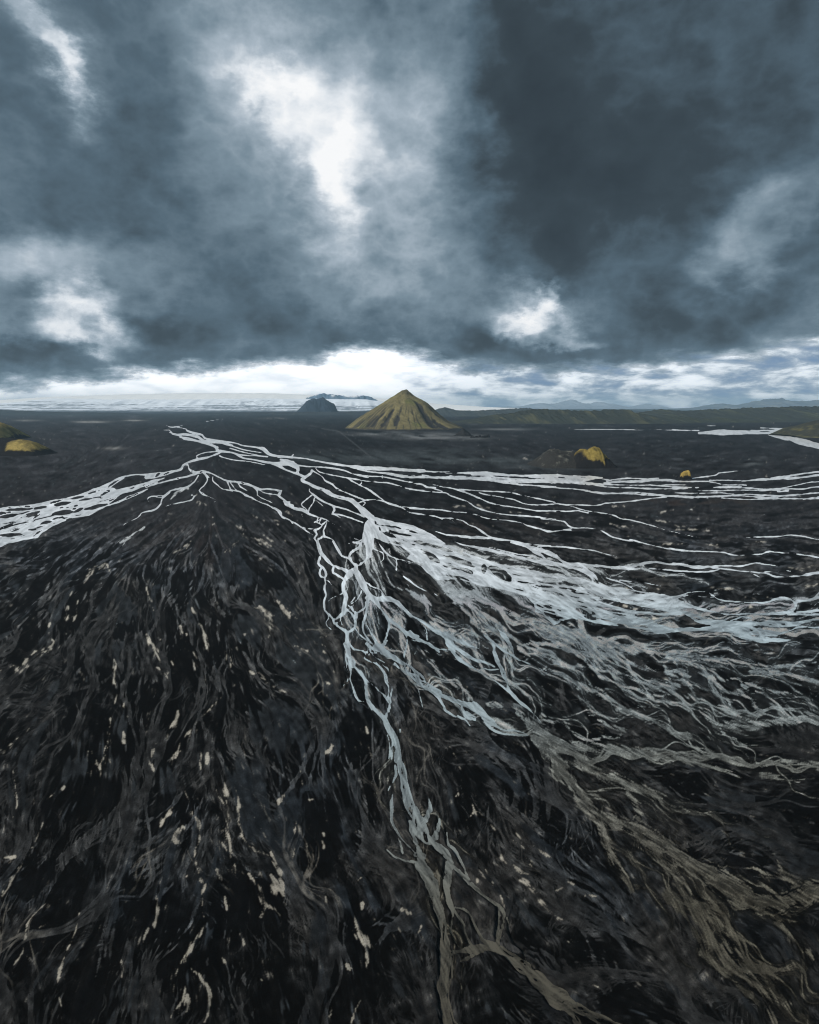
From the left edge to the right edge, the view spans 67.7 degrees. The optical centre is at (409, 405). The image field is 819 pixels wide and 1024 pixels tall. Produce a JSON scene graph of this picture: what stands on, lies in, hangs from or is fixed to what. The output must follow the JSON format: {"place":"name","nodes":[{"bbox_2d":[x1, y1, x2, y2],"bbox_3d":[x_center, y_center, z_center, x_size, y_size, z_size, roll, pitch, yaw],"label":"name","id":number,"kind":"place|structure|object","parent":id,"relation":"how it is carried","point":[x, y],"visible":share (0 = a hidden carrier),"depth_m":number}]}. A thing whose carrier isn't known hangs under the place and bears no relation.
{"place":"outdoors","nodes":[
{"label":"outdoors","id":0,"kind":"place"},
{"bbox_2d":[0,422,31,438],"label":"mossy hill","id":1,"kind":"structure","parent":0,"point":[7,431],"depth_m":2220.39},
{"bbox_2d":[0,410,367,414],"bbox_3d":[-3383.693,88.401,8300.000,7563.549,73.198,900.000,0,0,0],"label":"moraine","id":2,"kind":"structure","parent":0,"point":[11,412],"depth_m":8074.39},
{"bbox_2d":[0,398,382,413],"bbox_3d":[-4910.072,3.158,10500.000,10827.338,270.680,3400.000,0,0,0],"label":"glacier","id":3,"kind":"object","parent":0,"point":[144,406],"visible":0.69,"depth_m":9701.84},
{"bbox_2d":[0,393,518,410],"bbox_3d":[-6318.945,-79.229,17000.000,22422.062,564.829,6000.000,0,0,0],"label":"ice cap","id":4,"kind":"object","parent":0,"point":[168,396],"visible":0.34,"depth_m":16186.14},
{"bbox_2d":[297,397,338,411],"bbox_3d":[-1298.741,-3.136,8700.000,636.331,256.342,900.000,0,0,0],"label":"distant mountain","id":5,"kind":"structure","parent":0,"point":[322,404],"depth_m":8504.06},
{"bbox_2d":[306,393,377,400],"bbox_3d":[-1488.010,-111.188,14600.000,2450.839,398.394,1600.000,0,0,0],"label":"ice peaks","id":6,"kind":"object","parent":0,"point":[325,396],"visible":0.23,"depth_m":14404.69},
{"bbox_2d":[345,389,462,429],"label":"cone mountain","id":7,"kind":"structure","parent":0,"point":[406,409],"depth_m":3133.45},
{"bbox_2d":[0,409,818,1023],"bbox_3d":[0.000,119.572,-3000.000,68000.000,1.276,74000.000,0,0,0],"label":"ground","id":8,"kind":"structure","parent":0,"point":[196,777],"depth_m":219.71},
{"bbox_2d":[0,438,57,455],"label":"mossy hump","id":9,"kind":"object","parent":8,"relation":"on","point":[14,447],"visible":0.97,"depth_m":1477.97},
{"bbox_2d":[453,428,472,436],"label":"dark knoll","id":10,"kind":"structure","parent":8,"relation":"on","point":[463,432],"depth_m":2399.71},
{"bbox_2d":[527,449,575,468],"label":"gravel mound","id":11,"kind":"object","parent":8,"relation":"on","point":[555,458],"visible":0.8,"depth_m":1193.95},
{"bbox_2d":[574,446,617,468],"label":"mossy knoll","id":12,"kind":"structure","parent":8,"relation":"on","point":[594,457],"depth_m":1174.71},
{"bbox_2d":[678,470,690,478],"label":"mossy boulder","id":13,"kind":"object","parent":8,"relation":"on","point":[685,474],"visible":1,"depth_m":998.89},
{"bbox_2d":[0,420,818,1023],"bbox_3d":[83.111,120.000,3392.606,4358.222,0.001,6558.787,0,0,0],"label":"river water","id":14,"kind":"structure","parent":0,"point":[566,604],"depth_m":412.27},
{"bbox_2d":[0,0,818,407],"label":"sky","id":15,"kind":"structure","parent":0,"point":[482,203]},
{"bbox_2d":[436,407,537,415],"bbox_3d":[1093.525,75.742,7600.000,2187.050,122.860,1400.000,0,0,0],"label":"blue hills","id":16,"kind":"structure","parent":0,"point":[444,411],"depth_m":7292.41},
{"bbox_2d":[452,409,694,423],"bbox_3d":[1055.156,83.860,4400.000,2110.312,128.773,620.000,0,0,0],"label":"green hills","id":17,"kind":"structure","parent":0,"point":[567,416],"depth_m":4217.61},
{"bbox_2d":[499,399,682,408],"bbox_3d":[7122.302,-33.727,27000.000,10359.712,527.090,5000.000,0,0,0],"label":"mountain","id":18,"kind":"structure","parent":0,"point":[571,404],"depth_m":25559.28},
{"bbox_2d":[639,406,818,422],"bbox_3d":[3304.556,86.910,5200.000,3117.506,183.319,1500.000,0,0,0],"label":"dark hills","id":19,"kind":"structure","parent":0,"point":[791,414],"depth_m":4878.98},
{"bbox_2d":[669,398,818,409],"bbox_3d":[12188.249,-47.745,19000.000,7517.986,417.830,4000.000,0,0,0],"label":"blue massif","id":20,"kind":"structure","parent":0,"point":[781,402],"depth_m":18403.62},
{"bbox_2d":[768,420,818,437],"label":"olive hill","id":21,"kind":"structure","parent":0,"point":[810,429],"depth_m":2398.33}
]}

